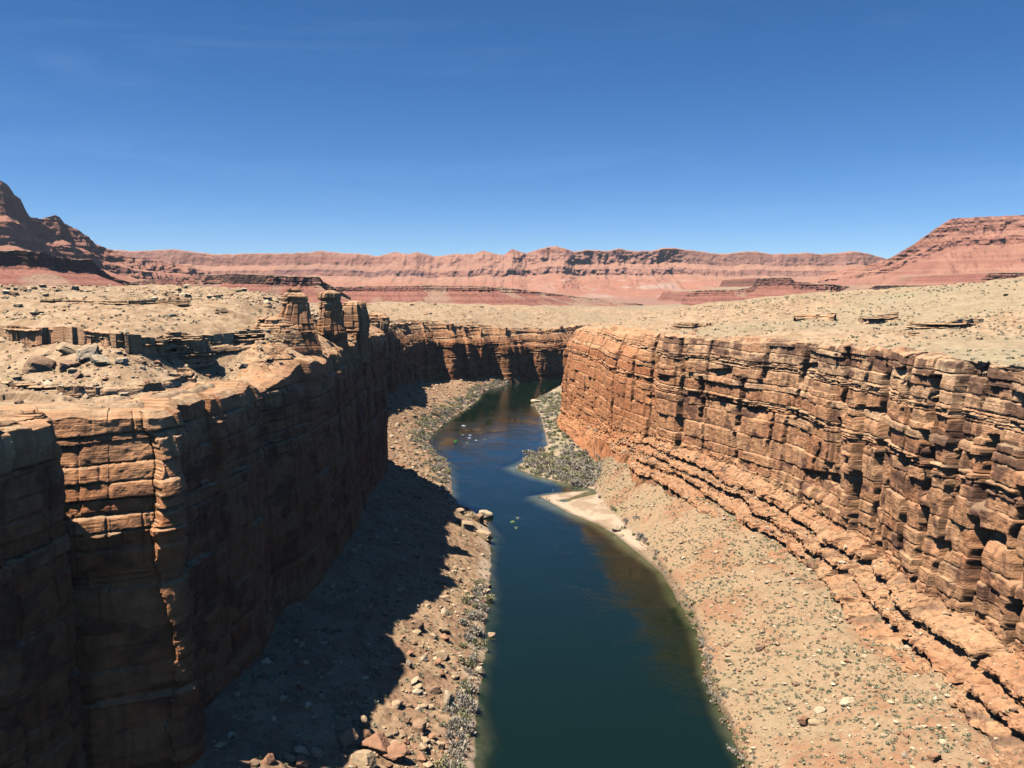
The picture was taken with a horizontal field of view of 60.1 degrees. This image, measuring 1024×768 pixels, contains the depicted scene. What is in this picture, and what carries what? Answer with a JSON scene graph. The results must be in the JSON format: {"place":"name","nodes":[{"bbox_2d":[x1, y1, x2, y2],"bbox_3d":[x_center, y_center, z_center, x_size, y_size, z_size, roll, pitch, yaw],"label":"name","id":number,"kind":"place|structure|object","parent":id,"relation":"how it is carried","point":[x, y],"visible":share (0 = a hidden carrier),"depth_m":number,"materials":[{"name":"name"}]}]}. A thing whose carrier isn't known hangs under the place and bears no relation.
{"place":"outdoors","nodes":[
{"label":"outdoors","id":0,"kind":"place"},
{"bbox_2d":[0,250,139,285],"bbox_3d":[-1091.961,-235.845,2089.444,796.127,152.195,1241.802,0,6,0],"label":"mesa","id":1,"kind":"structure","parent":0,"point":[24,268],"depth_m":1988.18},
{"bbox_2d":[0,180,217,281],"bbox_3d":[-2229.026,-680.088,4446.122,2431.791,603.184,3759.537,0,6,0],"label":"hills","id":2,"kind":"structure","parent":0,"point":[23,230],"depth_m":4509.76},
{"bbox_2d":[131,273,351,303],"bbox_3d":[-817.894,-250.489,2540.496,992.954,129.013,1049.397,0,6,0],"label":"mesa","id":3,"kind":"structure","parent":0,"point":[311,287],"depth_m":2385.32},
{"bbox_2d":[0,311,585,767],"bbox_3d":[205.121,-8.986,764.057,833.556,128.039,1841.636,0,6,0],"label":"canyon wall","id":4,"kind":"structure","parent":0,"point":[164,563],"depth_m":218.12,"materials":[{"name":"stone"}]},
{"bbox_2d":[317,290,351,371],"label":"rock pillar","id":5,"kind":"object","parent":4,"relation":"on","point":[331,327],"visible":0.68,"depth_m":403.89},
{"bbox_2d":[342,300,371,362],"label":"rock pillar","id":6,"kind":"object","parent":4,"relation":"on","point":[355,317],"visible":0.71,"depth_m":457.71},
{"bbox_2d":[334,285,642,306],"bbox_3d":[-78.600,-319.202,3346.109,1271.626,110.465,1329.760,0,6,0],"label":"mesa","id":7,"kind":"structure","parent":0,"point":[456,294],"depth_m":3001.18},
{"bbox_2d":[113,246,884,297],"bbox_3d":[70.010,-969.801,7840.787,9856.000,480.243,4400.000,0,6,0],"label":"hills","id":8,"kind":"structure","parent":0,"point":[618,273],"depth_m":7396.33,"materials":[{"name":"stone"}]},
{"bbox_2d":[0,276,1023,408],"bbox_3d":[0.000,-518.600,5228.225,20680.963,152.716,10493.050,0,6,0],"label":"plateau","id":9,"kind":"structure","parent":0,"point":[629,316],"depth_m":457.89,"materials":[{"name":"soil"}]},
{"bbox_2d":[22,356,56,373],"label":"boulder","id":10,"kind":"object","parent":9,"relation":"on","point":[34,364],"visible":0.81,"depth_m":271.33,"materials":[{"name":"stone"}]},
{"bbox_2d":[55,342,81,353],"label":"boulder","id":11,"kind":"object","parent":9,"relation":"on","point":[65,348],"visible":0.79,"depth_m":285.56,"materials":[{"name":"stone"}]},
{"bbox_2d":[59,360,80,372],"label":"boulder","id":12,"kind":"object","parent":9,"relation":"on","point":[64,365],"visible":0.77,"depth_m":269.84,"materials":[{"name":"stone"}]},
{"bbox_2d":[76,344,99,362],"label":"boulder","id":13,"kind":"object","parent":9,"relation":"on","point":[83,354],"visible":0.81,"depth_m":273.92,"materials":[{"name":"stone"}]},
{"bbox_2d":[0,368,197,396],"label":"rock outcrop","id":14,"kind":"object","parent":9,"relation":"on","point":[188,374],"visible":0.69,"depth_m":235.27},
{"bbox_2d":[90,354,111,365],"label":"boulder","id":15,"kind":"object","parent":9,"relation":"on","point":[99,359],"visible":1,"depth_m":265.38,"materials":[{"name":"stone"}]},
{"bbox_2d":[0,324,215,367],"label":"rock outcrop","id":16,"kind":"object","parent":9,"relation":"on","point":[195,353],"visible":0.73,"depth_m":299.02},
{"bbox_2d":[40,297,191,306],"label":"rock outcrop","id":17,"kind":"object","parent":9,"relation":"on","point":[183,302],"visible":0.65,"depth_m":373.86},
{"bbox_2d":[115,357,128,363],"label":"boulder","id":18,"kind":"object","parent":9,"relation":"on","point":[124,360],"visible":1,"depth_m":266.21,"materials":[{"name":"stone"}]},
{"bbox_2d":[157,328,265,351],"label":"rock outcrop","id":19,"kind":"object","parent":9,"relation":"on","point":[236,340],"visible":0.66,"depth_m":326.65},
{"bbox_2d":[253,316,308,355],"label":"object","id":20,"kind":"object","parent":9,"relation":"on","point":[295,341],"visible":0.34,"depth_m":352.33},
{"bbox_2d":[278,288,322,357],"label":"rock pillar","id":21,"kind":"object","parent":9,"relation":"on","point":[295,310],"visible":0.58,"depth_m":357.68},
{"bbox_2d":[368,313,389,353],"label":"rock pillar","id":22,"kind":"object","parent":9,"relation":"on","point":[380,321],"visible":0.41,"depth_m":515.74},
{"bbox_2d":[0,280,1023,405],"bbox_3d":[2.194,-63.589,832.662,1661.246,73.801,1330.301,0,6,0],"label":"rubble","id":23,"kind":"object","parent":9,"relation":"on","point":[173,373],"visible":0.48,"depth_m":362.67,"materials":[{"name":"stone"}]},
{"bbox_2d":[0,280,1023,380],"bbox_3d":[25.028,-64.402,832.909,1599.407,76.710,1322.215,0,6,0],"label":"desert scrub","id":24,"kind":"object","parent":9,"relation":"on","point":[852,336],"visible":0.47,"depth_m":461.01,"materials":[{"name":"green plant"}]},
{"bbox_2d":[671,322,710,330],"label":"rock outcrop","id":25,"kind":"object","parent":9,"relation":"on","point":[680,325],"visible":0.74,"depth_m":605.30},
{"bbox_2d":[793,311,835,321],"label":"rock outcrop","id":26,"kind":"object","parent":9,"relation":"on","point":[827,316],"visible":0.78,"depth_m":574.64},
{"bbox_2d":[855,312,898,323],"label":"rock outcrop","id":27,"kind":"object","parent":9,"relation":"on","point":[879,319],"visible":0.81,"depth_m":517.68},
{"bbox_2d":[907,331,920,336],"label":"rock outcrop","id":28,"kind":"object","parent":9,"relation":"on","point":[912,334],"visible":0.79,"depth_m":418.87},
{"bbox_2d":[903,315,982,329],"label":"rock outcrop","id":29,"kind":"object","parent":9,"relation":"on","point":[960,323],"visible":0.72,"depth_m":440.42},
{"bbox_2d":[0,0,1023,258],"label":"sky","id":30,"kind":"structure","parent":0,"point":[370,127],"materials":[{"name":"blue"}]},
{"bbox_2d":[431,378,736,767],"bbox_3d":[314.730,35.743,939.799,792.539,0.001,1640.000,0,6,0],"label":"river","id":31,"kind":"structure","parent":0,"point":[592,664],"depth_m":352.68,"materials":[{"name":"liquid"}]},
{"bbox_2d":[189,376,1023,767],"bbox_3d":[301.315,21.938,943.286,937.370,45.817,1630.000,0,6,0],"label":"ground","id":32,"kind":"structure","parent":0,"point":[583,504],"depth_m":317.45,"materials":[{"name":"soil"}]},
{"bbox_2d":[231,691,240,697],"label":"talus boulder","id":33,"kind":"object","parent":32,"relation":"on","point":[235,694],"visible":1,"depth_m":248.99,"materials":[{"name":"stone"}]},
{"bbox_2d":[249,758,259,766],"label":"talus boulder","id":34,"kind":"object","parent":32,"relation":"on","point":[253,762],"visible":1,"depth_m":224.23,"materials":[{"name":"stone"}]},
{"bbox_2d":[261,753,274,765],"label":"boulder","id":35,"kind":"object","parent":32,"relation":"on","point":[269,759],"visible":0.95,"depth_m":227.13,"materials":[{"name":"stone"}]},
{"bbox_2d":[282,753,295,762],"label":"boulder","id":36,"kind":"object","parent":32,"relation":"on","point":[289,757],"visible":1,"depth_m":232.69,"materials":[{"name":"stone"}]},
{"bbox_2d":[293,745,309,757],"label":"boulder","id":37,"kind":"object","parent":32,"relation":"on","point":[299,750],"visible":0.76,"depth_m":234.84,"materials":[{"name":"stone"}]},
{"bbox_2d":[296,754,308,767],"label":"boulder","id":38,"kind":"object","parent":32,"relation":"on","point":[302,761],"visible":1,"depth_m":230.88,"materials":[{"name":"stone"}]},
{"bbox_2d":[311,747,322,757],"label":"boulder","id":39,"kind":"object","parent":32,"relation":"on","point":[316,752],"visible":1,"depth_m":237.58,"materials":[{"name":"stone"}]},
{"bbox_2d":[196,462,488,767],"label":"desert scrub","id":40,"kind":"object","parent":32,"relation":"on","point":[315,702],"visible":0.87,"depth_m":317.46,"materials":[{"name":"green plant"}]},
{"bbox_2d":[196,459,490,767],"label":"rubble","id":41,"kind":"object","parent":32,"relation":"on","point":[421,757],"visible":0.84,"depth_m":306.94,"materials":[{"name":"stone"}]},
{"bbox_2d":[336,728,358,748],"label":"boulder","id":42,"kind":"object","parent":32,"relation":"on","point":[350,736],"visible":1,"depth_m":245.82,"materials":[{"name":"stone"}]},
{"bbox_2d":[350,749,376,767],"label":"boulder","id":43,"kind":"object","parent":32,"relation":"on","point":[364,758],"visible":1,"depth_m":239.23,"materials":[{"name":"stone"}]},
{"bbox_2d":[359,715,367,728],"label":"boulder","id":44,"kind":"object","parent":32,"relation":"on","point":[363,723],"visible":1,"depth_m":257.29,"materials":[{"name":"stone"}]},
{"bbox_2d":[359,731,388,754],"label":"boulder","id":45,"kind":"object","parent":32,"relation":"on","point":[377,742],"visible":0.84,"depth_m":248.00,"materials":[{"name":"stone"}]},
{"bbox_2d":[383,742,408,761],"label":"boulder","id":46,"kind":"object","parent":32,"relation":"on","point":[397,751],"visible":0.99,"depth_m":247.54,"materials":[{"name":"stone"}]},
{"bbox_2d":[392,699,403,709],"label":"boulder","id":47,"kind":"object","parent":32,"relation":"on","point":[396,704],"visible":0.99,"depth_m":277.06,"materials":[{"name":"stone"}]},
{"bbox_2d":[403,715,411,723],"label":"boulder","id":48,"kind":"object","parent":32,"relation":"on","point":[406,719],"visible":1,"depth_m":269.87,"materials":[{"name":"stone"}]},
{"bbox_2d":[411,676,418,685],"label":"boulder","id":49,"kind":"object","parent":32,"relation":"on","point":[414,680],"visible":1,"depth_m":294.11,"materials":[{"name":"stone"}]},
{"bbox_2d":[412,683,422,689],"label":"boulder","id":50,"kind":"object","parent":32,"relation":"on","point":[419,686],"visible":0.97,"depth_m":291.20,"materials":[{"name":"stone"}]},
{"bbox_2d":[414,618,423,630],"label":"boulder","id":51,"kind":"object","parent":32,"relation":"on","point":[419,624],"visible":0.84,"depth_m":333.33,"materials":[{"name":"stone"}]},
{"bbox_2d":[412,718,426,734],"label":"boulder","id":52,"kind":"object","parent":32,"relation":"on","point":[419,725],"visible":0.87,"depth_m":266.88,"materials":[{"name":"stone"}]},
{"bbox_2d":[418,742,427,751],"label":"boulder","id":53,"kind":"object","parent":32,"relation":"on","point":[422,746],"visible":1,"depth_m":257.91,"materials":[{"name":"stone"}]},
{"bbox_2d":[421,736,430,743],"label":"boulder","id":54,"kind":"object","parent":32,"relation":"on","point":[426,740],"visible":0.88,"depth_m":263.26,"materials":[{"name":"stone"}]},
{"bbox_2d":[426,732,435,739],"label":"talus boulder","id":55,"kind":"object","parent":32,"relation":"on","point":[431,735],"visible":0.85,"depth_m":266.88,"materials":[{"name":"stone"}]},
{"bbox_2d":[429,684,441,694],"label":"boulder","id":56,"kind":"object","parent":32,"relation":"on","point":[435,689],"visible":0.99,"depth_m":293.09,"materials":[{"name":"stone"}]},
{"bbox_2d":[434,650,448,661],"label":"boulder","id":57,"kind":"object","parent":32,"relation":"on","point":[443,655],"visible":0.77,"depth_m":319.47,"materials":[{"name":"stone"}]},
{"bbox_2d":[438,742,445,749],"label":"boulder","id":58,"kind":"object","parent":32,"relation":"on","point":[441,745],"visible":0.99,"depth_m":262.56,"materials":[{"name":"stone"}]},
{"bbox_2d":[438,627,449,633],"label":"boulder","id":59,"kind":"object","parent":32,"relation":"on","point":[443,630],"visible":0.95,"depth_m":340.10,"materials":[{"name":"stone"}]},
{"bbox_2d":[431,752,463,767],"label":"bush","id":60,"kind":"object","parent":32,"relation":"on","point":[440,762],"visible":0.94,"depth_m":251.97,"materials":[{"name":"green plant"}]},
{"bbox_2d":[443,690,454,706],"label":"boulder","id":61,"kind":"object","parent":32,"relation":"on","point":[449,699],"visible":0.88,"depth_m":288.47,"materials":[{"name":"stone"}]},
{"bbox_2d":[443,722,457,729],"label":"bush","id":62,"kind":"object","parent":32,"relation":"on","point":[448,726],"visible":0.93,"depth_m":275.27,"materials":[{"name":"grey plant"}]},
{"bbox_2d":[444,758,457,767],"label":"bush","id":63,"kind":"object","parent":32,"relation":"on","point":[448,762],"visible":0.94,"depth_m":252.15,"materials":[{"name":"grey plant"}]},
{"bbox_2d":[386,377,519,498],"bbox_3d":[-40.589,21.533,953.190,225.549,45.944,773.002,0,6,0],"label":"rubble","id":64,"kind":"object","parent":32,"relation":"on","point":[412,470],"visible":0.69,"depth_m":846.49,"materials":[{"name":"stone"}]},
{"bbox_2d":[442,749,463,761],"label":"bush","id":65,"kind":"object","parent":32,"relation":"on","point":[456,756],"visible":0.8,"depth_m":258.84,"materials":[{"name":"grey plant"}]},
{"bbox_2d":[443,728,467,740],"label":"bush","id":66,"kind":"object","parent":32,"relation":"on","point":[459,734],"visible":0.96,"depth_m":269.52,"materials":[{"name":"grey plant"}]},
{"bbox_2d":[442,701,468,714],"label":"bush","id":67,"kind":"object","parent":32,"relation":"on","point":[454,704],"visible":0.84,"depth_m":288.27,"materials":[{"name":"grey plant"}]},
{"bbox_2d":[445,746,466,755],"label":"bush","id":68,"kind":"object","parent":32,"relation":"on","point":[463,750],"visible":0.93,"depth_m":261.63,"materials":[{"name":"grey plant"}]},
{"bbox_2d":[447,714,465,727],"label":"bush","id":69,"kind":"object","parent":32,"relation":"on","point":[455,720],"visible":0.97,"depth_m":277.44,"materials":[{"name":"grey plant"}]},
{"bbox_2d":[446,738,469,748],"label":"bush","id":70,"kind":"object","parent":32,"relation":"on","point":[462,743],"visible":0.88,"depth_m":265.55,"materials":[{"name":"grey plant"}]},
{"bbox_2d":[445,703,471,716],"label":"bush","id":71,"kind":"object","parent":32,"relation":"on","point":[456,707],"visible":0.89,"depth_m":285.25,"materials":[{"name":"grey plant"}]},
{"bbox_2d":[455,687,465,701],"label":"bush","id":72,"kind":"object","parent":32,"relation":"on","point":[458,691],"visible":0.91,"depth_m":296.68,"materials":[{"name":"grey plant"}]},
{"bbox_2d":[452,710,472,722],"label":"bush","id":73,"kind":"object","parent":32,"relation":"on","point":[466,715],"visible":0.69,"depth_m":281.20,"materials":[{"name":"green plant"}]},
{"bbox_2d":[458,616,467,626],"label":"bush","id":74,"kind":"object","parent":32,"relation":"on","point":[464,620],"visible":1,"depth_m":355.15,"materials":[{"name":"grey plant"}]},
{"bbox_2d":[456,692,471,705],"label":"bush","id":75,"kind":"object","parent":32,"relation":"on","point":[467,696],"visible":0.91,"depth_m":291.95,"materials":[{"name":"grey plant"}]},
{"bbox_2d":[456,682,471,693],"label":"bush","id":76,"kind":"object","parent":32,"relation":"on","point":[464,686],"visible":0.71,"depth_m":299.65,"materials":[{"name":"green plant"}]},
{"bbox_2d":[458,657,471,664],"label":"bush","id":77,"kind":"object","parent":32,"relation":"on","point":[462,659],"visible":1,"depth_m":320.44,"materials":[{"name":"green plant"}]},
{"bbox_2d":[458,519,473,531],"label":"boulder","id":78,"kind":"object","parent":32,"relation":"on","point":[467,525],"visible":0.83,"depth_m":486.61,"materials":[{"name":"stone"}]},
{"bbox_2d":[461,595,471,605],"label":"bush","id":79,"kind":"object","parent":32,"relation":"on","point":[465,599],"visible":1,"depth_m":380.46,"materials":[{"name":"green plant"}]},
{"bbox_2d":[460,720,475,735],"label":"bush","id":80,"kind":"object","parent":32,"relation":"on","point":[470,725],"visible":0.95,"depth_m":276.58,"materials":[{"name":"grey plant"}]},
{"bbox_2d":[461,698,478,712],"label":"bush","id":81,"kind":"object","parent":32,"relation":"on","point":[473,705],"visible":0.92,"depth_m":290.41,"materials":[{"name":"grey plant"}]},
{"bbox_2d":[465,612,475,619],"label":"bush","id":82,"kind":"object","parent":32,"relation":"on","point":[470,614],"visible":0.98,"depth_m":366.17,"materials":[{"name":"grey plant"}]},
{"bbox_2d":[463,626,482,635],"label":"bush","id":83,"kind":"object","parent":32,"relation":"on","point":[475,630],"visible":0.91,"depth_m":350.42,"materials":[{"name":"grey plant"}]},
{"bbox_2d":[469,651,477,662],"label":"bush","id":84,"kind":"object","parent":32,"relation":"on","point":[473,656],"visible":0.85,"depth_m":325.45,"materials":[{"name":"grey plant"}]},
{"bbox_2d":[468,638,487,648],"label":"bush","id":85,"kind":"object","parent":32,"relation":"on","point":[475,641],"visible":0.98,"depth_m":340.87,"materials":[{"name":"green plant"}]},
{"bbox_2d":[472,513,483,523],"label":"boulder","id":86,"kind":"object","parent":32,"relation":"on","point":[478,518],"visible":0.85,"depth_m":511.72,"materials":[{"name":"stone"}]},
{"bbox_2d":[476,666,484,675],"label":"boulder","id":87,"kind":"object","parent":32,"relation":"on","point":[481,671],"visible":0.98,"depth_m":318.36,"materials":[{"name":"stone"}]},
{"bbox_2d":[476,529,492,540],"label":"boulder","id":88,"kind":"object","parent":32,"relation":"on","point":[484,535],"visible":0.97,"depth_m":480.79,"materials":[{"name":"stone"}]},
{"bbox_2d":[479,510,493,519],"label":"boulder","id":89,"kind":"object","parent":32,"relation":"on","point":[487,514],"visible":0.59,"depth_m":534.60,"materials":[{"name":"stone"}]},
{"bbox_2d":[482,593,494,601],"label":"bush","id":90,"kind":"object","parent":32,"relation":"on","point":[489,597],"visible":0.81,"depth_m":394.82,"materials":[{"name":"green plant"}]},
{"bbox_2d":[395,375,602,485],"bbox_3d":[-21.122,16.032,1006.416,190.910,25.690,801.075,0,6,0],"label":"brush","id":91,"kind":"object","parent":32,"relation":"on","point":[597,467],"visible":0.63,"depth_m":752.18,"materials":[{"name":"green plant"}]},
{"bbox_2d":[523,459,541,467],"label":"bush","id":92,"kind":"object","parent":32,"relation":"on","point":[534,464],"visible":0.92,"depth_m":679.64,"materials":[{"name":"grey plant"}]},
{"bbox_2d":[552,465,570,471],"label":"bush","id":93,"kind":"object","parent":32,"relation":"on","point":[563,468],"visible":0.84,"depth_m":660.24,"materials":[{"name":"green plant"}]},
{"bbox_2d":[636,534,755,767],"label":"brush","id":94,"kind":"object","parent":32,"relation":"on","point":[722,691],"visible":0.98,"depth_m":307.59,"materials":[{"name":"green plant"}]},
{"bbox_2d":[641,539,753,767],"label":"rubble","id":95,"kind":"object","parent":32,"relation":"on","point":[703,665],"visible":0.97,"depth_m":336.44,"materials":[{"name":"stone"}]},
{"bbox_2d":[755,644,764,650],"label":"boulder","id":96,"kind":"object","parent":32,"relation":"on","point":[759,647],"visible":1,"depth_m":316.60,"materials":[{"name":"stone"}]},
{"bbox_2d":[798,715,808,726],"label":"boulder","id":97,"kind":"object","parent":32,"relation":"on","point":[803,720],"visible":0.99,"depth_m":263.92,"materials":[{"name":"stone"}]},
{"bbox_2d":[587,426,1023,767],"bbox_3d":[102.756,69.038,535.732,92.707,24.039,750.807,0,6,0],"label":"rubble","id":98,"kind":"object","parent":32,"relation":"on","point":[985,761],"visible":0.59,"depth_m":296.72,"materials":[{"name":"stone"}]},
{"bbox_2d":[592,430,1022,767],"bbox_3d":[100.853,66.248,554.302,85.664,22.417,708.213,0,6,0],"label":"desert scrub","id":99,"kind":"object","parent":32,"relation":"on","point":[840,669],"visible":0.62,"depth_m":318.69,"materials":[{"name":"green plant"}]},
{"bbox_2d":[808,719,820,724],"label":"boulder","id":100,"kind":"object","parent":32,"relation":"on","point":[814,721],"visible":1,"depth_m":263.43,"materials":[{"name":"stone"}]},
{"bbox_2d":[814,706,826,713],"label":"boulder","id":101,"kind":"object","parent":32,"relation":"on","point":[819,709],"visible":1,"depth_m":268.79,"materials":[{"name":"stone"}]},
{"bbox_2d":[840,697,855,705],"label":"boulder","id":102,"kind":"object","parent":32,"relation":"on","point":[845,700],"visible":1,"depth_m":267.82,"materials":[{"name":"stone"}]},
{"bbox_2d":[927,752,941,763],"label":"boulder","id":103,"kind":"object","parent":32,"relation":"on","point":[934,757],"visible":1,"depth_m":230.64,"materials":[{"name":"stone"}]},
{"bbox_2d":[657,277,848,304],"bbox_3d":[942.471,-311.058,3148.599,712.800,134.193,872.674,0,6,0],"label":"mesa","id":104,"kind":"structure","parent":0,"point":[736,289],"depth_m":3065.01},
{"bbox_2d":[556,323,1023,767],"bbox_3d":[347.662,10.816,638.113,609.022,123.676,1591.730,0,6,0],"label":"canyon wall","id":105,"kind":"structure","parent":0,"point":[908,462],"depth_m":368.83,"materials":[{"name":"stone"}]},
{"bbox_2d":[609,435,1023,767],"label":"rubble","id":106,"kind":"object","parent":105,"relation":"on","point":[945,612],"visible":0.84,"depth_m":389.20,"materials":[{"name":"stone"}]},
{"bbox_2d":[609,434,1023,752],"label":"desert scrub","id":107,"kind":"object","parent":105,"relation":"on","point":[913,660],"visible":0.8,"depth_m":381.94,"materials":[{"name":"green plant"}]},
{"bbox_2d":[840,285,923,291],"bbox_3d":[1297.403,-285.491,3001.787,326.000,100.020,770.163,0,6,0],"label":"mesa","id":108,"kind":"structure","parent":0,"point":[854,288],"depth_m":2888.89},
{"bbox_2d":[818,215,1023,285],"bbox_3d":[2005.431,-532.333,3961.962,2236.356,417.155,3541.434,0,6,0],"label":"hills","id":109,"kind":"structure","parent":0,"point":[991,244],"depth_m":3804.36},
{"bbox_2d":[893,272,1023,283],"bbox_3d":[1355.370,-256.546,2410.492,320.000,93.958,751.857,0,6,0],"label":"mesa","id":110,"kind":"structure","parent":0,"point":[969,277],"depth_m":2398.25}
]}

